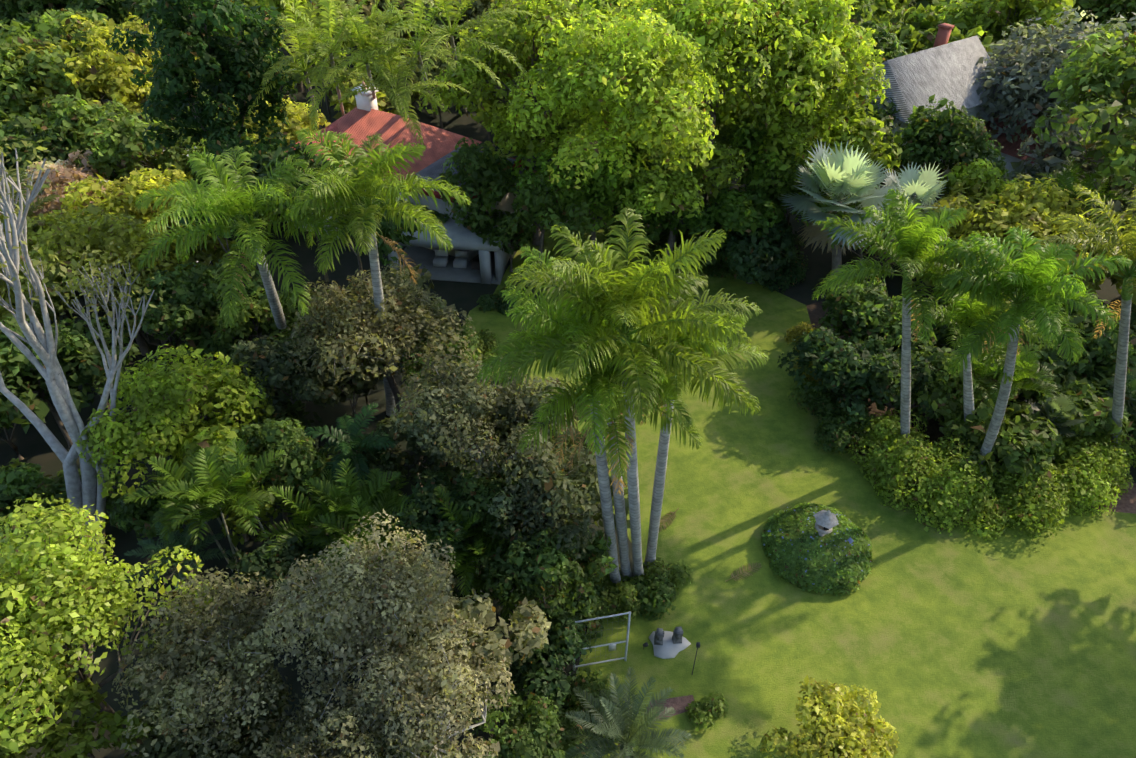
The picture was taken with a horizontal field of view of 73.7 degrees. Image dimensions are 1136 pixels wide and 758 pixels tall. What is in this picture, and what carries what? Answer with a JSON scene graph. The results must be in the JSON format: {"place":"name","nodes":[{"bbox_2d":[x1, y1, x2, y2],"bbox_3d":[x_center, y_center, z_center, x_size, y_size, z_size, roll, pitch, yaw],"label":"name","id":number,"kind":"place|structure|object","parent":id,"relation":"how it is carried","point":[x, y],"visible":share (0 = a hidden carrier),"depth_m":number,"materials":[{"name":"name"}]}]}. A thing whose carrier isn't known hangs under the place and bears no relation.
{"place":"outdoors","nodes":[
{"label":"outdoors","id":0,"kind":"place"},
{"bbox_2d":[464,530,550,622],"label":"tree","id":1,"kind":"object","parent":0,"point":[504,610],"depth_m":36.59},
{"bbox_2d":[0,1,1135,757],"bbox_3d":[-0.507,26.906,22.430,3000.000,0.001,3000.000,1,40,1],"label":"ground","id":2,"kind":"structure","parent":0,"point":[32,445],"depth_m":51.00,"materials":[{"name":"soil"}]},
{"bbox_2d":[0,168,59,232],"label":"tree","id":3,"kind":"object","parent":2,"relation":"on","point":[46,199],"visible":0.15,"depth_m":53.13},
{"bbox_2d":[0,0,82,27],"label":"tree","id":4,"kind":"object","parent":2,"relation":"on","point":[9,9],"depth_m":90.52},
{"bbox_2d":[0,17,87,118],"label":"tree","id":5,"kind":"object","parent":2,"relation":"on","point":[9,74],"depth_m":72.99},
{"bbox_2d":[0,314,93,447],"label":"tree","id":6,"kind":"object","parent":2,"relation":"on","point":[11,355],"depth_m":43.99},
{"bbox_2d":[0,200,95,325],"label":"tree","id":7,"kind":"object","parent":2,"relation":"on","point":[4,296],"depth_m":51.07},
{"bbox_2d":[0,116,97,176],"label":"tree","id":8,"kind":"object","parent":2,"relation":"on","point":[49,135],"depth_m":63.06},
{"bbox_2d":[0,149,113,216],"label":"tree","id":9,"kind":"object","parent":2,"relation":"on","point":[67,173],"depth_m":58.60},
{"bbox_2d":[0,458,125,544],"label":"bush","id":10,"kind":"object","parent":2,"relation":"on","point":[23,481],"depth_m":40.59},
{"bbox_2d":[14,8,127,70],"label":"tree","id":11,"kind":"object","parent":2,"relation":"on","point":[55,29],"depth_m":78.52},
{"bbox_2d":[4,12,162,119],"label":"tree","id":12,"kind":"object","parent":2,"relation":"on","point":[106,75],"depth_m":74.15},
{"bbox_2d":[38,88,129,164],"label":"tree","id":13,"kind":"object","parent":2,"relation":"on","point":[88,114],"depth_m":64.32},
{"bbox_2d":[0,119,171,558],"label":"bare tree","id":14,"kind":"object","parent":2,"relation":"on","point":[86,489],"depth_m":35.49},
{"bbox_2d":[30,0,148,60],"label":"tree","id":15,"kind":"object","parent":2,"relation":"on","point":[107,6],"depth_m":87.54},
{"bbox_2d":[0,203,190,355],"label":"tree","id":16,"kind":"object","parent":2,"relation":"on","point":[127,238],"depth_m":50.19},
{"bbox_2d":[0,493,216,755],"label":"tree","id":17,"kind":"object","parent":2,"relation":"on","point":[84,609],"depth_m":27.74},
{"bbox_2d":[59,165,218,268],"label":"tree","id":18,"kind":"object","parent":2,"relation":"on","point":[120,198],"depth_m":55.78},
{"bbox_2d":[79,109,207,180],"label":"tree","id":19,"kind":"object","parent":2,"relation":"on","point":[123,143],"depth_m":61.21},
{"bbox_2d":[106,478,192,545],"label":"shrub","id":20,"kind":"object","parent":2,"relation":"on","point":[122,515],"depth_m":38.83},
{"bbox_2d":[101,262,221,375],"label":"tree","id":21,"kind":"object","parent":2,"relation":"on","point":[150,324],"depth_m":49.46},
{"bbox_2d":[75,344,274,506],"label":"tree","id":22,"kind":"object","parent":2,"relation":"on","point":[157,397],"depth_m":38.51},
{"bbox_2d":[124,519,236,589],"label":"cycad palm","id":23,"kind":"object","parent":2,"relation":"on","point":[184,543],"depth_m":37.77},
{"bbox_2d":[123,445,253,571],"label":"areca palm","id":24,"kind":"object","parent":2,"relation":"on","point":[188,474],"depth_m":36.47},
{"bbox_2d":[105,0,297,181],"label":"tree","id":25,"kind":"object","parent":2,"relation":"on","point":[229,62],"depth_m":47.90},
{"bbox_2d":[111,567,297,757],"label":"tree","id":26,"kind":"object","parent":2,"relation":"on","point":[254,666],"depth_m":27.57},
{"bbox_2d":[164,257,273,318],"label":"shrub","id":27,"kind":"object","parent":2,"relation":"on","point":[204,290],"depth_m":49.81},
{"bbox_2d":[157,437,286,598],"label":"areca palm","id":28,"kind":"object","parent":2,"relation":"on","point":[242,496],"depth_m":35.95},
{"bbox_2d":[134,146,359,333],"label":"royal palm","id":29,"kind":"object","parent":2,"relation":"on","point":[231,201],"depth_m":36.83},
{"bbox_2d":[210,287,305,348],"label":"shrub","id":30,"kind":"object","parent":2,"relation":"on","point":[256,309],"depth_m":49.56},
{"bbox_2d":[216,417,327,526],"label":"tree","id":31,"kind":"object","parent":2,"relation":"on","point":[292,465],"depth_m":38.53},
{"bbox_2d":[234,0,315,91],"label":"tree","id":32,"kind":"object","parent":2,"relation":"on","point":[267,3],"depth_m":88.08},
{"bbox_2d":[226,531,337,633],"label":"tree","id":33,"kind":"object","parent":2,"relation":"on","point":[252,563],"depth_m":35.42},
{"bbox_2d":[233,95,330,152],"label":"tree","id":34,"kind":"object","parent":2,"relation":"on","point":[294,115],"depth_m":68.04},
{"bbox_2d":[226,335,338,418],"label":"shrub","id":35,"kind":"object","parent":2,"relation":"on","point":[266,354],"depth_m":42.31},
{"bbox_2d":[248,0,388,129],"bbox_3d":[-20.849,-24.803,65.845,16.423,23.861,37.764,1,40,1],"label":"palm tree","id":36,"kind":"object","parent":2,"relation":"on","point":[298,45],"depth_m":50.41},
{"bbox_2d":[257,688,406,757],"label":"shrub","id":37,"kind":"object","parent":2,"relation":"on","point":[346,742],"depth_m":26.65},
{"bbox_2d":[254,469,410,584],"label":"areca palm","id":38,"kind":"object","parent":2,"relation":"on","point":[304,518],"depth_m":37.12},
{"bbox_2d":[262,0,405,132],"bbox_3d":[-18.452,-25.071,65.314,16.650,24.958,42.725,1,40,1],"label":"palm tree","id":39,"kind":"object","parent":2,"relation":"on","point":[328,12],"depth_m":46.83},
{"bbox_2d":[303,402,396,485],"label":"palm","id":40,"kind":"object","parent":2,"relation":"on","point":[342,444],"depth_m":38.87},
{"bbox_2d":[301,458,417,549],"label":"areca palm","id":41,"kind":"object","parent":2,"relation":"on","point":[367,491],"visible":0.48,"depth_m":37.00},
{"bbox_2d":[260,509,465,733],"bbox_3d":[-7.957,11.272,31.622,8.046,12.176,9.183,1,40,1],"label":"tree","id":42,"kind":"object","parent":2,"relation":"on","point":[352,618],"depth_m":28.29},
{"bbox_2d":[280,0,450,127],"bbox_3d":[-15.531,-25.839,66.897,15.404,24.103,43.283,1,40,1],"label":"palm tree","id":43,"kind":"object","parent":2,"relation":"on","point":[361,44],"depth_m":48.46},
{"bbox_2d":[310,480,433,587],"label":"areca palm","id":44,"kind":"object","parent":2,"relation":"on","point":[380,503],"visible":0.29,"depth_m":35.89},
{"bbox_2d":[281,128,471,415],"bbox_3d":[-9.828,-3.625,42.865,9.904,20.680,9.189,1,40,1],"label":"royal palm","id":45,"kind":"object","parent":2,"relation":"on","point":[359,176],"depth_m":37.35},
{"bbox_2d":[284,261,475,418],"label":"tree","id":46,"kind":"object","parent":2,"relation":"on","point":[337,309],"depth_m":43.26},
{"bbox_2d":[296,12,469,143],"bbox_3d":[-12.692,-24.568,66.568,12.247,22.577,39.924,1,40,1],"label":"palm tree","id":47,"kind":"object","parent":2,"relation":"on","point":[395,77],"depth_m":49.59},
{"bbox_2d":[288,81,521,260],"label":"house walls","id":48,"kind":"structure","parent":2,"relation":"on","point":[366,101],"depth_m":67.51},
{"bbox_2d":[284,107,515,195],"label":"house roof","id":49,"kind":"structure","parent":48,"relation":"on","point":[359,125],"depth_m":67.89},
{"bbox_2d":[321,0,514,122],"bbox_3d":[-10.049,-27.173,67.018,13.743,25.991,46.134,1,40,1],"label":"palm tree","id":50,"kind":"object","parent":2,"relation":"on","point":[418,47],"depth_m":47.33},
{"bbox_2d":[344,617,516,757],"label":"tree","id":51,"kind":"object","parent":2,"relation":"on","point":[412,673],"depth_m":26.85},
{"bbox_2d":[397,321,480,386],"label":"shrub","id":52,"kind":"object","parent":2,"relation":"on","point":[474,341],"depth_m":44.50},
{"bbox_2d":[392,469,493,571],"bbox_3d":[-6.025,8.540,38.541,4.844,7.489,5.793,1,40,1],"label":"shrub","id":53,"kind":"object","parent":2,"relation":"on","point":[426,500],"depth_m":36.24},
{"bbox_2d":[388,211,510,284],"bbox_3d":[-10.175,-11.605,65.273,9.600,3.925,5.600,4,40,5],"label":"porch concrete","id":54,"kind":"object","parent":2,"relation":"on","point":[487,264],"visible":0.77,"depth_m":64.38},
{"bbox_2d":[371,0,535,112],"bbox_3d":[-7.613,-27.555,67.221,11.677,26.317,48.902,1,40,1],"label":"palm tree","id":55,"kind":"object","parent":2,"relation":"on","point":[448,13],"depth_m":47.15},
{"bbox_2d":[405,485,512,600],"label":"areca palm","id":56,"kind":"object","parent":2,"relation":"on","point":[478,531],"depth_m":35.98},
{"bbox_2d":[391,357,561,538],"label":"tree","id":57,"kind":"object","parent":2,"relation":"on","point":[463,388],"depth_m":36.09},
{"bbox_2d":[437,137,521,229],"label":"tree","id":58,"kind":"object","parent":2,"relation":"on","point":[474,163],"depth_m":61.15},
{"bbox_2d":[442,0,523,27],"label":"tree","id":59,"kind":"object","parent":2,"relation":"on","point":[477,6],"depth_m":88.34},
{"bbox_2d":[448,458,531,539],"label":"bush","id":60,"kind":"object","parent":2,"relation":"on","point":[470,483],"depth_m":36.19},
{"bbox_2d":[465,690,565,757],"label":"bush","id":61,"kind":"object","parent":2,"relation":"on","point":[535,737],"depth_m":29.56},
{"bbox_2d":[416,0,633,245],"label":"tree","id":62,"kind":"object","parent":2,"relation":"on","point":[515,38],"depth_m":56.96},
{"bbox_2d":[474,525,599,617],"bbox_3d":[-1.407,10.431,36.103,5.833,7.676,3.755,1,40,1],"label":"bush","id":63,"kind":"object","parent":2,"relation":"on","point":[509,567],"depth_m":34.20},
{"bbox_2d":[488,374,590,447],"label":"tree","id":64,"kind":"object","parent":2,"relation":"on","point":[503,410],"depth_m":37.95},
{"bbox_2d":[486,441,599,558],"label":"tree","id":65,"kind":"object","parent":2,"relation":"on","point":[545,505],"depth_m":34.85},
{"bbox_2d":[496,603,592,720],"bbox_3d":[-1.175,13.219,34.718,4.626,5.318,5.736,1,40,1],"label":"bush","id":66,"kind":"object","parent":2,"relation":"on","point":[555,652],"depth_m":33.07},
{"bbox_2d":[499,170,593,269],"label":"tree","id":67,"kind":"object","parent":2,"relation":"on","point":[537,200],"depth_m":58.31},
{"bbox_2d":[479,89,627,226],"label":"tree","id":68,"kind":"object","parent":2,"relation":"on","point":[548,141],"depth_m":61.43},
{"bbox_2d":[0,0,1135,757],"bbox_3d":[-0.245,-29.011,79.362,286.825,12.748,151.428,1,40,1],"label":"tree","id":69,"kind":"object","parent":2,"relation":"on","point":[1020,446],"depth_m":46.43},
{"bbox_2d":[537,517,617,600],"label":"bush","id":70,"kind":"object","parent":2,"relation":"on","point":[595,550],"depth_m":35.90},
{"bbox_2d":[510,136,655,251],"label":"tree","id":71,"kind":"object","parent":2,"relation":"on","point":[595,188],"depth_m":59.63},
{"bbox_2d":[475,244,728,585],"bbox_3d":[1.132,4.699,31.888,9.068,21.983,8.576,1,40,1],"label":"royal palm","id":72,"kind":"object","parent":2,"relation":"on","point":[544,314],"depth_m":25.84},
{"bbox_2d":[508,293,708,580],"bbox_3d":[1.713,5.371,32.634,7.683,20.016,8.864,1,40,1],"label":"royal palm","id":73,"kind":"object","parent":2,"relation":"on","point":[541,414],"depth_m":26.65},
{"bbox_2d":[498,206,762,577],"bbox_3d":[2.148,4.441,30.669,8.922,23.988,9.300,1,40,1],"label":"royal palm","id":74,"kind":"object","parent":2,"relation":"on","point":[610,277],"depth_m":23.98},
{"bbox_2d":[603,156,681,258],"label":"tree","id":75,"kind":"object","parent":2,"relation":"on","point":[653,219],"depth_m":62.12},
{"bbox_2d":[578,284,768,568],"bbox_3d":[3.915,4.817,32.777,7.359,20.636,7.979,1,40,1],"label":"royal palm","id":76,"kind":"object","parent":2,"relation":"on","point":[737,319],"depth_m":26.76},
{"bbox_2d":[602,106,747,263],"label":"tree","id":77,"kind":"object","parent":2,"relation":"on","point":[661,187],"depth_m":57.81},
{"bbox_2d":[614,0,830,239],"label":"tree","id":78,"kind":"object","parent":2,"relation":"on","point":[716,16],"depth_m":55.16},
{"bbox_2d":[670,185,786,265],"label":"tree","id":79,"kind":"object","parent":2,"relation":"on","point":[737,210],"depth_m":60.30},
{"bbox_2d":[729,116,850,225],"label":"tree","id":80,"kind":"object","parent":2,"relation":"on","point":[762,174],"depth_m":61.05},
{"bbox_2d":[759,675,899,757],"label":"tree","id":81,"kind":"object","parent":2,"relation":"on","point":[841,741],"depth_m":32.22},
{"bbox_2d":[832,199,841,286],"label":"tree trunk","id":82,"kind":"object","parent":2,"relation":"on","point":[836,259],"visible":0.19,"depth_m":60.84,"materials":[{"name":"grey plant"}]},
{"bbox_2d":[781,139,906,254],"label":"bismarck fan palms","id":83,"kind":"object","parent":82,"relation":"attached to","point":[857,177],"visible":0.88,"depth_m":57.25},
{"bbox_2d":[777,326,900,424],"bbox_3d":[18.037,-0.265,50.480,7.883,5.670,7.914,1,40,1],"label":"shrub","id":84,"kind":"object","parent":2,"relation":"on","point":[848,377],"depth_m":48.92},
{"bbox_2d":[805,0,874,34],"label":"tree","id":85,"kind":"object","parent":2,"relation":"on","point":[863,10],"depth_m":71.67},
{"bbox_2d":[816,271,917,346],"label":"shrub","id":86,"kind":"object","parent":2,"relation":"on","point":[872,305],"depth_m":52.35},
{"bbox_2d":[841,17,909,75],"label":"tree","id":87,"kind":"object","parent":2,"relation":"on","point":[885,43],"depth_m":78.18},
{"bbox_2d":[858,96,920,186],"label":"shrub","id":88,"kind":"object","parent":2,"relation":"on","point":[883,115],"depth_m":70.07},
{"bbox_2d":[811,188,1005,444],"bbox_3d":[17.264,-0.871,41.157,9.410,18.714,8.771,1,40,1],"label":"royal palm","id":89,"kind":"object","parent":2,"relation":"on","point":[915,246],"depth_m":36.44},
{"bbox_2d":[806,300,1022,521],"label":"shrubs","id":90,"kind":"object","parent":2,"relation":"on","point":[816,312],"visible":0.09,"depth_m":51.53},
{"bbox_2d":[929,339,1062,422],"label":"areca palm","id":91,"kind":"object","parent":90,"relation":"on","point":[1021,371],"depth_m":47.26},
{"bbox_2d":[931,223,1132,465],"bbox_3d":[20.988,1.340,38.394,8.798,18.740,7.789,1,40,1],"label":"royal palm","id":92,"kind":"object","parent":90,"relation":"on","point":[1034,272],"depth_m":33.60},
{"bbox_2d":[848,23,1053,188],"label":"house walls","id":93,"kind":"structure","parent":2,"relation":"on","point":[943,33],"depth_m":75.05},
{"bbox_2d":[837,35,1050,163],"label":"house roof","id":94,"kind":"structure","parent":93,"relation":"on","point":[951,71],"depth_m":72.99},
{"bbox_2d":[893,348,1025,425],"bbox_3d":[25.461,0.324,49.906,8.739,5.438,7.266,1,40,1],"label":"shrub","id":95,"kind":"object","parent":2,"relation":"on","point":[948,403],"depth_m":48.02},
{"bbox_2d":[891,282,1054,447],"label":"royal palm","id":96,"kind":"object","parent":2,"relation":"on","point":[968,312],"depth_m":40.04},
{"bbox_2d":[848,407,1135,540],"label":"hedge shrub","id":97,"kind":"object","parent":2,"relation":"on","point":[1083,468],"visible":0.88,"depth_m":44.70,"materials":[{"name":"green plant"}]},
{"bbox_2d":[938,0,1075,52],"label":"tree","id":98,"kind":"object","parent":2,"relation":"on","point":[1049,9],"depth_m":87.45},
{"bbox_2d":[976,5,1135,142],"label":"tree","id":99,"kind":"object","parent":2,"relation":"on","point":[1042,62],"depth_m":73.25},
{"bbox_2d":[1004,184,1135,451],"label":"royal palm","id":100,"kind":"object","parent":2,"relation":"on","point":[1101,248],"depth_m":37.44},
{"bbox_2d":[1029,155,1129,222],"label":"shrub","id":101,"kind":"object","parent":2,"relation":"on","point":[1074,180],"depth_m":60.94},
{"bbox_2d":[1065,0,1135,38],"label":"tree","id":102,"kind":"object","parent":2,"relation":"on","point":[1112,8],"depth_m":89.94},
{"bbox_2d":[1072,474,1135,513],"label":"mulch bed","id":103,"kind":"object","parent":2,"relation":"on","point":[1126,502],"visible":0.17,"depth_m":45.68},
{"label":"bismarck palm trunk","id":104,"kind":"object","parent":2,"relation":"on","visible":0},
{"bbox_2d":[876,161,954,250],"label":"bismarck fan palms","id":105,"kind":"object","parent":104,"relation":"attached to","point":[924,186],"visible":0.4,"depth_m":59.58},
{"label":"thatch palm trunk","id":106,"kind":"object","parent":2,"relation":"on","visible":0},
{"bbox_2d":[1026,394,1082,441],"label":"palm thatch fans","id":107,"kind":"object","parent":106,"relation":"attached to","point":[1063,404],"visible":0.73,"depth_m":46.22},
{"bbox_2d":[506,8,718,188],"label":"tree leaves","id":108,"kind":"object","parent":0,"point":[590,81],"visible":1,"depth_m":47.06,"materials":[{"name":"green plant"}]},
{"bbox_2d":[715,218,804,284],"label":"bush","id":109,"kind":"object","parent":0,"point":[759,255],"depth_m":60.11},
{"bbox_2d":[462,226,1135,757],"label":"lawn","id":110,"kind":"structure","parent":0,"point":[960,642],"depth_m":40.08,"materials":[{"name":"green plant"}]},
{"bbox_2d":[472,209,535,271],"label":"tree","id":111,"kind":"object","parent":110,"relation":"on","point":[504,237],"depth_m":61.98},
{"bbox_2d":[573,611,630,669],"bbox_3d":[1.586,12.582,36.227,2.727,4.209,0.138,-7,41,-8],"label":"gate frame","id":112,"kind":"object","parent":110,"relation":"on","point":[612,646],"visible":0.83,"depth_m":36.46,"materials":[{"name":"metal"}]},
{"bbox_2d":[562,666,691,757],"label":"date palm","id":113,"kind":"object","parent":110,"relation":"on","point":[627,722],"depth_m":31.38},
{"bbox_2d":[649,631,690,658],"bbox_3d":[5.170,13.456,38.358,2.108,0.130,1.519,1,40,1],"label":"statue pad","id":114,"kind":"object","parent":110,"relation":"on","point":[668,649],"visible":0.71,"depth_m":38.22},
{"bbox_2d":[647,695,694,719],"bbox_3d":[4.834,15.601,35.890,2.527,0.001,0.978,-5,40,-6],"label":"stepping stone","id":115,"kind":"object","parent":110,"relation":"on","point":[678,704],"visible":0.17,"depth_m":36.03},
{"bbox_2d":[761,502,873,596],"bbox_3d":[14.084,9.089,42.348,6.272,1.827,6.196,1,40,1],"label":"round shrub","id":116,"kind":"object","parent":110,"relation":"on","point":[800,549],"visible":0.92,"depth_m":41.35,"materials":[{"name":"green plant"}]},
{"bbox_2d":[814,510,838,536],"bbox_3d":[14.009,8.389,41.736,1.178,3.550,1.360,1,40,1],"label":"stone lantern","id":117,"kind":"object","parent":110,"relation":"on","point":[826,522],"visible":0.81,"depth_m":40.85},
{"bbox_2d":[735,81,863,171],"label":"tree","id":118,"kind":"object","parent":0,"point":[799,128],"depth_m":60.71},
{"bbox_2d":[730,0,890,215],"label":"tree","id":119,"kind":"object","parent":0,"point":[837,59],"depth_m":57.22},
{"bbox_2d":[836,350,934,416],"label":"shrub","id":120,"kind":"object","parent":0,"point":[887,367],"depth_m":48.04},
{"bbox_2d":[890,94,1008,209],"bbox_3d":[32.765,-18.555,67.005,10.968,12.472,9.201,1,40,1],"label":"shrub","id":121,"kind":"object","parent":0,"point":[925,138],"depth_m":64.16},
{"bbox_2d":[939,157,1032,240],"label":"shrub","id":122,"kind":"object","parent":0,"point":[990,174],"depth_m":61.51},
{"bbox_2d":[920,177,1095,291],"bbox_3d":[33.973,-10.405,59.099,13.212,10.068,12.883,1,40,1],"label":"shrub","id":123,"kind":"object","parent":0,"point":[1042,206],"depth_m":56.81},
{"bbox_2d":[1016,126,1135,196],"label":"shrub","id":124,"kind":"object","parent":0,"point":[1050,150],"depth_m":66.86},
{"bbox_2d":[1030,308,1135,379],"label":"shrub","id":125,"kind":"object","parent":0,"point":[1105,343],"depth_m":49.97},
{"bbox_2d":[1032,23,1135,214],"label":"tree","id":126,"kind":"object","parent":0,"point":[1112,59],"depth_m":59.11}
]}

